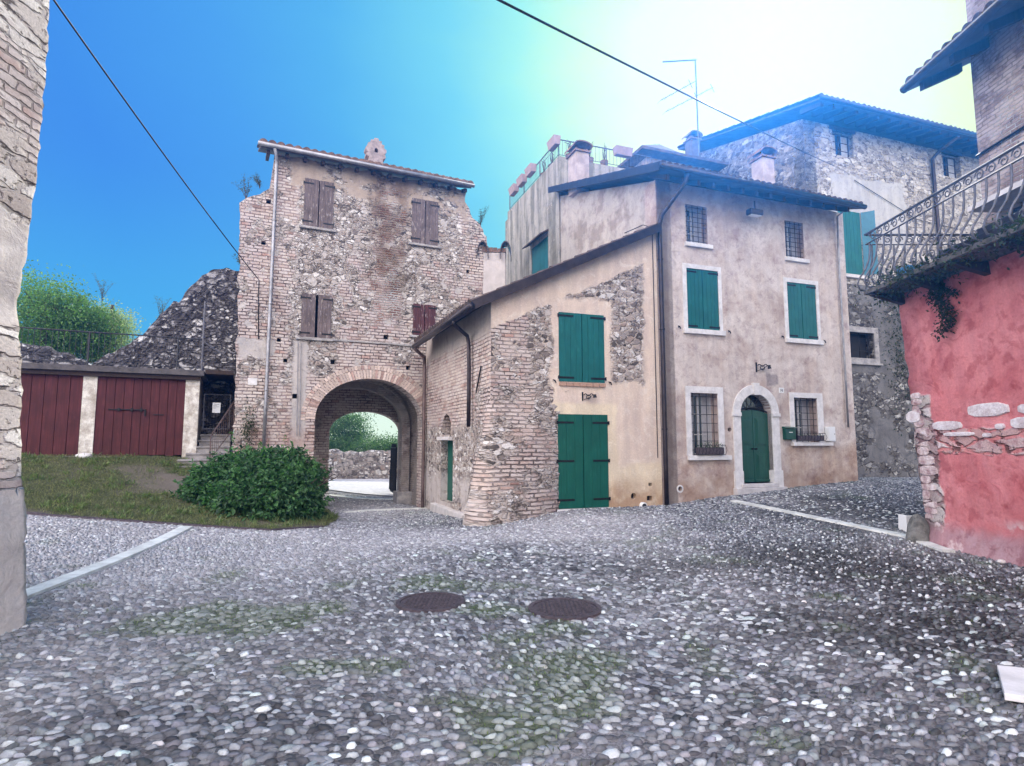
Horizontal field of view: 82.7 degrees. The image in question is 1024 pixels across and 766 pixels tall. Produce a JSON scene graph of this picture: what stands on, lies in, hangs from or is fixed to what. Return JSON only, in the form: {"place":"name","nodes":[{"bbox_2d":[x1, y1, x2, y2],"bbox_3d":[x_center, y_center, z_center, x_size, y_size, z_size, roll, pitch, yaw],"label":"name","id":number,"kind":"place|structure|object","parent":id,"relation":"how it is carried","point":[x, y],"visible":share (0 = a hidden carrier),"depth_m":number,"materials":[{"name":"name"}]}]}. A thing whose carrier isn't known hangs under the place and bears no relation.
{"place":"outdoors","nodes":[
{"label":"outdoors","id":0,"kind":"place"},
{"bbox_2d":[92,268,239,420],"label":"ruined wall","id":1,"kind":"structure","parent":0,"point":[217,290],"depth_m":18.44,"materials":[{"name":"grey stone"}]},
{"bbox_2d":[156,296,171,314],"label":"weed sprig","id":2,"kind":"object","parent":1,"relation":"on","point":[161,310],"visible":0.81,"depth_m":19.52,"materials":[{"name":"green plant"}]},
{"bbox_2d":[328,479,392,495],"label":"lane","id":3,"kind":"structure","parent":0,"point":[373,486],"depth_m":26.42,"materials":[{"name":"grey concrete"}]},
{"bbox_2d":[231,449,397,478],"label":"lane stone wall","id":4,"kind":"structure","parent":3,"relation":"on","point":[371,464],"depth_m":32.66,"materials":[{"name":"grey stone"}]},
{"bbox_2d":[17,0,975,446],"label":"sky","id":5,"kind":"structure","parent":0,"point":[477,91],"materials":[{"name":"blue"}]},
{"bbox_2d":[0,454,1023,765],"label":"cobbled square","id":6,"kind":"structure","parent":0,"point":[616,742],"depth_m":4.20,"materials":[{"name":"grey stone"}]},
{"bbox_2d":[0,0,49,635],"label":"wall","id":7,"kind":"structure","parent":6,"relation":"on","point":[24,36],"depth_m":5.20,"materials":[{"name":"beige stone"}]},
{"bbox_2d":[53,0,259,338],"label":"overhead cable","id":8,"kind":"object","parent":7,"relation":"attached to","point":[79,36],"visible":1,"depth_m":9.31,"materials":[{"name":"black metal"}]},
{"bbox_2d":[26,526,192,597],"bbox_3d":[-5.436,2.423,8.231,0.264,0.139,4.762,1,-6,-10],"label":"paving strip","id":9,"kind":"object","parent":6,"relation":"on","point":[35,590],"visible":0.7,"depth_m":7.43,"materials":[{"name":"stone"}]},
{"bbox_2d":[20,362,206,457],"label":"garage block","id":10,"kind":"structure","parent":6,"relation":"on","point":[69,409],"depth_m":14.99,"materials":[{"name":"concrete"}]},
{"bbox_2d":[20,373,83,455],"bbox_3d":[-11.995,0.779,14.261,2.338,2.061,0.063,3,-6,-25],"label":"door","id":11,"kind":"structure","parent":10,"relation":"in","point":[50,416],"depth_m":14.48,"materials":[{"name":"red paint"}]},
{"bbox_2d":[20,343,91,364],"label":"retaining wall","id":12,"kind":"structure","parent":10,"relation":"on","point":[42,353],"depth_m":17.40,"materials":[{"name":"grey stone"}]},
{"bbox_2d":[19,327,201,368],"bbox_3d":[-12.787,-0.969,14.150,9.300,0.916,0.036,3,-6,-25],"label":"terrace railing","id":13,"kind":"object","parent":10,"relation":"on","point":[88,344],"visible":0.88,"depth_m":15.20,"materials":[{"name":"metal"}]},
{"bbox_2d":[93,376,185,455],"bbox_3d":[-9.756,0.885,15.288,1.970,2.068,0.108,3,-6,-25],"label":"door","id":14,"kind":"structure","parent":10,"relation":"in","point":[141,416],"depth_m":15.27,"materials":[{"name":"red paint"}]},
{"bbox_2d":[201,301,228,369],"bbox_3d":[-8.316,-1.283,16.356,0.694,1.980,0.055,4,-7,-33],"label":"iron pole","id":15,"kind":"object","parent":10,"relation":"on","point":[203,336],"visible":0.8,"depth_m":16.19,"materials":[{"name":"grey metal"}]},
{"bbox_2d":[27,511,323,530],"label":"grass kerb","id":16,"kind":"structure","parent":6,"relation":"on","point":[122,520],"depth_m":10.68,"materials":[{"name":"stone"}]},
{"bbox_2d":[21,452,339,528],"bbox_3d":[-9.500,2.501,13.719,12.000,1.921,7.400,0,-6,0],"label":"grass bank","id":17,"kind":"structure","parent":6,"relation":"on","point":[168,482],"depth_m":12.65,"materials":[{"name":"green plant"}]},
{"bbox_2d":[75,453,92,458],"bbox_3d":[-10.644,1.821,14.448,0.404,0.180,0.255,0,-6,0],"label":"loose stone","id":18,"kind":"object","parent":17,"relation":"on","point":[82,455],"visible":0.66,"depth_m":14.38,"materials":[{"name":"grey stone"}]},
{"bbox_2d":[169,431,338,521],"bbox_3d":[-5.649,2.100,13.266,3.559,2.000,3.837,0,-6,0],"label":"bush","id":19,"kind":"object","parent":17,"relation":"on","point":[250,481],"visible":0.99,"depth_m":12.33,"materials":[{"name":"green plant"}]},
{"bbox_2d":[177,434,231,467],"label":"stone steps","id":20,"kind":"structure","parent":6,"relation":"on","point":[202,451],"depth_m":16.01,"materials":[{"name":"stone"}]},
{"bbox_2d":[201,365,235,444],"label":"passage wall","id":21,"kind":"structure","parent":20,"relation":"on","point":[220,379],"depth_m":17.72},
{"bbox_2d":[202,394,230,429],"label":"iron gate","id":22,"kind":"structure","parent":21,"relation":"attached to","point":[211,428],"depth_m":16.52,"materials":[{"name":"black metal"}]},
{"bbox_2d":[212,403,220,412],"bbox_3d":[-8.400,0.703,16.529,0.204,0.291,0.008,3,-6,-25],"label":"paper notice","id":23,"kind":"object","parent":22,"relation":"attached to","point":[215,407],"visible":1,"depth_m":16.52,"materials":[{"name":"white paper"}]},
{"bbox_2d":[209,401,234,459],"bbox_3d":[-7.961,1.383,15.985,0.044,1.872,1.160,0,-6,2],"label":"stair handrail","id":24,"kind":"object","parent":20,"relation":"on","point":[233,404],"visible":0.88,"depth_m":15.98,"materials":[{"name":"brown metal"}]},
{"bbox_2d":[329,412,377,449],"bbox_3d":[-10.630,3.093,36.986,4.202,4.233,4.062,2,-6,-17],"label":"tree","id":25,"kind":"object","parent":6,"relation":"on","point":[347,422],"visible":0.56,"depth_m":36.40,"materials":[{"name":"green plant"}]},
{"bbox_2d":[324,494,392,499],"bbox_3d":[-5.195,4.134,21.024,3.119,0.393,0.320,3,-6,-25],"label":"threshold strip","id":26,"kind":"object","parent":6,"relation":"on","point":[360,497],"visible":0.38,"depth_m":20.82,"materials":[{"name":"stone"}]},
{"bbox_2d":[232,138,486,506],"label":"gate tower","id":27,"kind":"structure","parent":6,"relation":"on","point":[367,269],"depth_m":17.93,"materials":[{"name":"stone"}]},
{"bbox_2d":[235,174,251,198],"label":"weed sprig","id":28,"kind":"object","parent":27,"relation":"on","point":[246,190],"visible":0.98,"depth_m":17.14,"materials":[{"name":"green plant"}]},
{"bbox_2d":[236,397,262,448],"bbox_3d":[-7.354,1.256,16.231,0.752,1.778,0.247,4,-7,-33],"label":"wall weed","id":29,"kind":"object","parent":27,"relation":"attached to","point":[245,427],"depth_m":16.23,"materials":[{"name":"green plant"}]},
{"bbox_2d":[252,173,260,187],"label":"weed sprig","id":30,"kind":"object","parent":27,"relation":"on","point":[256,181],"visible":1,"depth_m":16.98,"materials":[{"name":"green plant"}]},
{"bbox_2d":[390,444,396,492],"bbox_3d":[-4.707,3.388,23.104,0.060,1.927,1.452,2,-6,-20],"label":"open gate leaf","id":31,"kind":"object","parent":27,"relation":"attached to","point":[393,471],"visible":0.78,"depth_m":23.08,"materials":[{"name":"black metal"}]},
{"bbox_2d":[478,205,488,225],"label":"weed sprig","id":32,"kind":"object","parent":27,"relation":"on","point":[481,219],"visible":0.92,"depth_m":20.26,"materials":[{"name":"green plant"}]},
{"bbox_2d":[477,241,510,293],"bbox_3d":[-0.610,-2.862,19.996,1.180,3.889,0.820,0,-6,0],"label":"plaster chimney","id":33,"kind":"object","parent":27,"relation":"on","point":[494,271],"visible":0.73,"depth_m":19.89,"materials":[{"name":"paint"}]},
{"bbox_2d":[329,426,397,453],"bbox_3d":[-7.336,3.895,34.765,26.781,2.678,4.728,0,-6,0],"label":"lane hedge","id":34,"kind":"object","parent":6,"relation":"on","point":[334,443],"visible":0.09,"depth_m":34.69,"materials":[{"name":"green plant"}]},
{"bbox_2d":[346,507,425,512],"bbox_3d":[-4.218,3.740,17.226,3.488,0.282,0.300,3,-6,-25],"label":"threshold strip","id":35,"kind":"object","parent":6,"relation":"on","point":[384,509],"visible":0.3,"depth_m":17.32,"materials":[{"name":"stone"}]},
{"bbox_2d":[396,592,464,612],"bbox_3d":[-0.809,2.200,5.784,0.690,0.070,0.690,0,-6,0],"label":"manhole cover","id":36,"kind":"object","parent":6,"relation":"on","point":[427,602],"visible":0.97,"depth_m":5.75,"materials":[{"name":"metal"}]},
{"bbox_2d":[0,477,1023,765],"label":"cobbles","id":37,"kind":"object","parent":6,"relation":"on","point":[328,543],"visible":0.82,"depth_m":4.81,"materials":[{"name":"stone"}]},
{"bbox_2d":[997,665,1023,702],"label":"white slab","id":38,"kind":"object","parent":37,"relation":"on","point":[1011,678],"depth_m":3.75,"materials":[{"name":"paint"}]},
{"bbox_2d":[26,547,998,763],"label":"moss tufts","id":39,"kind":"object","parent":6,"relation":"on","point":[487,653],"visible":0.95,"depth_m":4.40,"materials":[{"name":"green plant"}]},
{"bbox_2d":[18,493,1023,765],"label":"weed tufts","id":40,"kind":"object","parent":6,"relation":"on","point":[670,645],"visible":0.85,"depth_m":5.17,"materials":[{"name":"green plant"}]},
{"bbox_2d":[411,223,662,526],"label":"house","id":41,"kind":"structure","parent":6,"relation":"on","point":[512,430],"depth_m":13.87,"materials":[{"name":"beige paint"}]},
{"bbox_2d":[447,441,452,500],"bbox_3d":[-1.588,2.434,16.088,0.060,1.670,1.230,2,-6,-22],"label":"side door","id":42,"kind":"structure","parent":41,"relation":"in","point":[450,443],"depth_m":16.37,"materials":[{"name":"green paint"}]},
{"bbox_2d":[582,392,596,400],"bbox_3d":[1.831,0.316,13.748,0.355,0.208,0.100,0,-6,0],"label":"wall lamp bracket","id":43,"kind":"object","parent":41,"relation":"attached to","point":[594,395],"depth_m":13.74,"materials":[{"name":"black metal"}]},
{"bbox_2d":[505,156,623,284],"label":"terrace building","id":44,"kind":"structure","parent":6,"relation":"on","point":[533,230],"depth_m":22.60,"materials":[{"name":"paint"}]},
{"bbox_2d":[509,139,651,209],"bbox_3d":[2.631,-8.211,24.218,3.947,0.697,5.285,2,-6,-20],"label":"roof terrace railing","id":45,"kind":"object","parent":44,"relation":"on","point":[539,163],"visible":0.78,"depth_m":22.09,"materials":[{"name":"metal"}]},
{"bbox_2d":[508,183,518,196],"bbox_3d":[0.099,-8.317,25.102,0.332,0.329,0.658,2,-6,-20],"label":"railing planter","id":46,"kind":"object","parent":45,"relation":"hanging from","point":[513,189],"visible":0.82,"depth_m":24.94,"materials":[{"name":"ceramic"}]},
{"bbox_2d":[516,173,526,187],"bbox_3d":[0.428,-8.408,24.200,0.332,0.329,0.658,2,-6,-20],"label":"railing planter","id":47,"kind":"object","parent":45,"relation":"hanging from","point":[521,180],"visible":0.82,"depth_m":24.05,"materials":[{"name":"ceramic"}]},
{"bbox_2d":[524,163,536,177],"bbox_3d":[0.762,-8.499,23.288,0.332,0.329,0.658,2,-6,-20],"label":"railing planter","id":48,"kind":"object","parent":45,"relation":"hanging from","point":[530,170],"visible":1,"depth_m":23.09,"materials":[{"name":"ceramic"}]},
{"bbox_2d":[547,134,560,151],"bbox_3d":[1.541,-8.713,21.159,0.332,0.329,0.658,2,-6,-20],"label":"railing planter","id":49,"kind":"object","parent":45,"relation":"hanging from","point":[553,143],"visible":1,"depth_m":20.98,"materials":[{"name":"ceramic"}]},
{"bbox_2d":[613,145,632,158],"bbox_3d":[4.151,-8.648,21.810,0.718,0.329,0.332,2,-6,-20],"label":"railing planter","id":50,"kind":"object","parent":45,"relation":"hanging from","point":[622,151],"visible":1,"depth_m":21.70,"materials":[{"name":"ceramic"}]},
{"bbox_2d":[589,143,593,162],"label":"potted cactus","id":51,"kind":"object","parent":44,"relation":"on","point":[591,158],"visible":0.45,"depth_m":21.61,"materials":[{"name":"plant"}]},
{"bbox_2d":[600,143,607,165],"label":"potted cactus","id":52,"kind":"object","parent":44,"relation":"on","point":[604,159],"visible":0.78,"depth_m":21.87,"materials":[{"name":"plant"}]},
{"bbox_2d":[617,130,728,171],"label":"attic house","id":53,"kind":"structure","parent":44,"relation":"on","point":[659,152],"depth_m":23.56,"materials":[{"name":"tile"}]},
{"bbox_2d":[657,59,713,155],"bbox_3d":[7.412,-11.693,24.466,2.752,4.310,0.500,2,-6,-20],"label":"tv aerial","id":54,"kind":"object","parent":53,"relation":"on","point":[696,94],"visible":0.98,"depth_m":24.55,"materials":[{"name":"grey paint"}]},
{"bbox_2d":[528,597,601,620],"bbox_3d":[0.507,2.183,5.572,0.710,0.070,0.710,0,-6,0],"label":"manhole cover","id":55,"kind":"object","parent":6,"relation":"on","point":[556,608],"visible":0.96,"depth_m":5.53,"materials":[{"name":"metal"}]},
{"bbox_2d":[548,140,866,504],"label":"tall house","id":56,"kind":"structure","parent":6,"relation":"on","point":[766,281],"depth_m":15.75,"materials":[{"name":"white paint"}]},
{"bbox_2d":[685,208,701,242],"bbox_3d":[4.800,-4.173,15.657,0.689,1.044,0.054,2,-6,-20],"label":"window","id":57,"kind":"structure","parent":56,"relation":"in","point":[694,214],"depth_m":15.69,"materials":[{"name":"glass"}]},
{"bbox_2d":[691,394,711,454],"bbox_3d":[4.838,1.078,15.165,0.848,1.586,0.054,2,-6,-20],"label":"window","id":58,"kind":"structure","parent":56,"relation":"in","point":[698,419],"depth_m":15.20,"materials":[{"name":"glass"}]},
{"bbox_2d":[694,442,726,454],"bbox_3d":[5.039,1.643,14.780,0.869,0.360,0.224,2,-6,-20],"label":"flower box","id":59,"kind":"object","parent":56,"relation":"on","point":[709,450],"visible":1,"depth_m":14.70,"materials":[{"name":"metal"}]},
{"bbox_2d":[741,410,754,481],"bbox_3d":[6.200,1.671,15.430,0.517,1.912,0.120,2,-6,-20],"label":"door leaf","id":60,"kind":"structure","parent":56,"relation":"in","point":[746,418],"depth_m":15.44,"materials":[{"name":"green paint"}]},
{"bbox_2d":[746,201,762,217],"bbox_3d":[6.557,-4.716,15.731,0.440,0.415,0.200,2,-6,-20],"label":"floodlight","id":61,"kind":"object","parent":56,"relation":"attached to","point":[754,212],"visible":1,"depth_m":15.65,"materials":[{"name":"metal"}]},
{"bbox_2d":[752,410,769,481],"bbox_3d":[6.696,1.689,15.610,0.517,1.912,0.120,2,-6,-20],"label":"door leaf","id":62,"kind":"structure","parent":56,"relation":"in","point":[761,461],"depth_m":15.60,"materials":[{"name":"green paint"}]},
{"bbox_2d":[755,362,771,371],"bbox_3d":[6.758,-0.423,15.636,0.421,0.260,0.100,0,-6,0],"label":"wall lamp bracket","id":63,"kind":"object","parent":56,"relation":"attached to","point":[769,366],"depth_m":15.62,"materials":[{"name":"black metal"}]},
{"bbox_2d":[782,426,795,439],"bbox_3d":[7.506,1.352,15.730,0.376,0.358,0.148,2,-6,-20],"label":"mailbox","id":64,"kind":"object","parent":56,"relation":"attached to","point":[789,434],"visible":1,"depth_m":15.68,"materials":[{"name":"green paint"}]},
{"bbox_2d":[785,224,797,257],"bbox_3d":[7.948,-4.047,16.796,0.675,1.078,0.054,2,-6,-20],"label":"window","id":65,"kind":"structure","parent":56,"relation":"in","point":[788,229],"depth_m":16.84,"materials":[{"name":"glass"}]},
{"bbox_2d":[794,398,810,441],"bbox_3d":[8.021,1.047,16.333,0.841,1.219,0.054,2,-6,-20],"label":"window","id":66,"kind":"structure","parent":56,"relation":"in","point":[805,409],"depth_m":16.39,"materials":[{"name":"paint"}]},
{"bbox_2d":[796,433,826,440],"bbox_3d":[8.217,1.480,15.951,0.899,0.214,0.209,2,-6,-20],"label":"flower box","id":67,"kind":"object","parent":56,"relation":"on","point":[804,437],"visible":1,"depth_m":15.87,"materials":[{"name":"metal"}]},
{"bbox_2d":[824,427,835,440],"bbox_3d":[8.876,1.423,16.221,0.255,0.408,0.153,2,-6,-20],"label":"meter box","id":68,"kind":"object","parent":56,"relation":"attached to","point":[830,433],"visible":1,"depth_m":16.16,"materials":[{"name":"white plastic"}]},
{"bbox_2d":[829,428,835,439],"bbox_3d":[8.898,1.417,16.160,0.215,0.347,0.006,2,-6,-20],"label":"door","id":69,"kind":"structure","parent":68,"relation":"in","point":[831,430],"depth_m":16.15,"materials":[{"name":"white plastic"}]},
{"bbox_2d":[677,93,983,476],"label":"stone house","id":70,"kind":"structure","parent":6,"relation":"on","point":[888,164],"depth_m":21.29,"materials":[{"name":"grey stone"}]},
{"bbox_2d":[497,0,833,165],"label":"overhead cable","id":71,"kind":"object","parent":70,"relation":"attached to","point":[565,33],"visible":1,"depth_m":6.54,"materials":[{"name":"black metal"}]},
{"bbox_2d":[832,133,848,156],"bbox_3d":[12.049,-8.731,21.507,0.996,0.936,0.054,2,-6,-19],"label":"window","id":72,"kind":"structure","parent":70,"relation":"in","point":[840,143],"depth_m":21.55,"materials":[{"name":"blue glass"}]},
{"bbox_2d":[865,256,915,459],"bbox_3d":[14.155,-1.367,21.110,3.120,8.239,0.393,2,-6,-19],"label":"wall ivy","id":73,"kind":"object","parent":70,"relation":"attached to","point":[901,334],"depth_m":20.97,"materials":[{"name":"green plant"}]},
{"bbox_2d":[942,156,955,177],"bbox_3d":[17.409,-8.617,23.351,1.054,0.956,0.054,2,-6,-19],"label":"window","id":74,"kind":"structure","parent":70,"relation":"in","point":[948,164],"depth_m":23.41,"materials":[{"name":"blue glass"}]},
{"bbox_2d":[730,500,954,552],"bbox_3d":[6.035,2.668,11.258,0.575,0.254,5.770,1,-6,-10],"label":"paving strip","id":75,"kind":"object","parent":6,"relation":"on","point":[934,546],"visible":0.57,"depth_m":10.62,"materials":[{"name":"stone"}]},
{"bbox_2d":[898,514,911,531],"bbox_3d":[6.934,2.448,10.167,0.265,0.290,0.257,0,-6,0],"label":"white stone block","id":76,"kind":"object","parent":6,"relation":"on","point":[903,520],"depth_m":10.12,"materials":[{"name":"stone"}]},
{"bbox_2d":[905,514,929,541],"bbox_3d":[6.454,2.424,9.260,0.357,0.693,0.336,0,-6,0],"label":"guard stone","id":77,"kind":"object","parent":6,"relation":"on","point":[918,528],"visible":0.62,"depth_m":9.18,"materials":[{"name":"grey stone"}]},
{"bbox_2d":[864,0,1023,566],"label":"red house","id":78,"kind":"structure","parent":6,"relation":"on","point":[965,415],"depth_m":8.55,"materials":[{"name":"red painted plaster"},{"name":"dark tile"},{"name":"pale stone"}]},
{"bbox_2d":[897,265,920,274],"bbox_3d":[6.525,-1.724,9.454,0.350,0.320,0.270,0,-6,0],"label":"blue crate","id":79,"kind":"object","parent":78,"relation":"on","point":[906,268],"visible":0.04,"depth_m":9.39,"materials":[{"name":"plastic"}]},
{"bbox_2d":[857,140,1023,290],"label":"balcony railing","id":80,"kind":"object","parent":78,"relation":"on","point":[952,234],"visible":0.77,"depth_m":8.07,"materials":[{"name":"grey metal"}]},
{"bbox_2d":[854,212,1023,309],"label":"balcony creeper","id":81,"kind":"object","parent":80,"relation":"attached to","point":[1017,238],"visible":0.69,"depth_m":8.10,"materials":[{"name":"green plant"}]},
{"bbox_2d":[920,278,961,341],"bbox_3d":[6.362,-1.112,8.555,0.394,0.995,0.713,0,-6,0],"label":"hanging vine","id":82,"kind":"object","parent":78,"relation":"hanging from","point":[939,296],"visible":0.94,"depth_m":8.55,"materials":[{"name":"green plant"}]},
{"bbox_2d":[997,559,1005,563],"bbox_3d":[6.423,2.348,7.642,0.104,0.064,0.085,0,-6,0],"label":"loose stone","id":83,"kind":"object","parent":6,"relation":"on","point":[1001,561],"visible":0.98,"depth_m":7.62,"materials":[{"name":"white stone"}]},
{"bbox_2d":[942,210,1023,256],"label":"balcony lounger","id":84,"kind":"object","parent":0,"point":[982,235],"visible":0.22,"depth_m":8.36,"materials":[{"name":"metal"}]},
{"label":"upper terrace ground","id":85,"kind":"structure","parent":0,"visible":0},
{"bbox_2d":[17,260,114,359],"bbox_3d":[-16.899,-2.271,20.703,5.080,4.531,4.324,0,-6,0],"label":"shrub","id":86,"kind":"object","parent":85,"relation":"on","point":[37,317],"visible":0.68,"depth_m":20.49,"materials":[{"name":"green plant"}]},
{"bbox_2d":[23,288,134,363],"bbox_3d":[-16.342,-1.792,21.767,3.913,3.645,3.255,0,-6,0],"label":"shrub","id":87,"kind":"object","parent":85,"relation":"on","point":[101,329],"visible":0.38,"depth_m":21.51,"materials":[{"name":"green plant"}]},
{"bbox_2d":[74,295,156,363],"bbox_3d":[-15.927,-1.616,23.011,2.818,3.480,3.278,1,-6,-12],"label":"shrub","id":88,"kind":"object","parent":85,"relation":"on","point":[127,321],"visible":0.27,"depth_m":22.58,"materials":[{"name":"green plant"}]},
{"bbox_2d":[92,273,115,300],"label":"weed sprig","id":89,"kind":"object","parent":88,"relation":"on","point":[101,291],"visible":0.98,"depth_m":22.17,"materials":[{"name":"green plant"}]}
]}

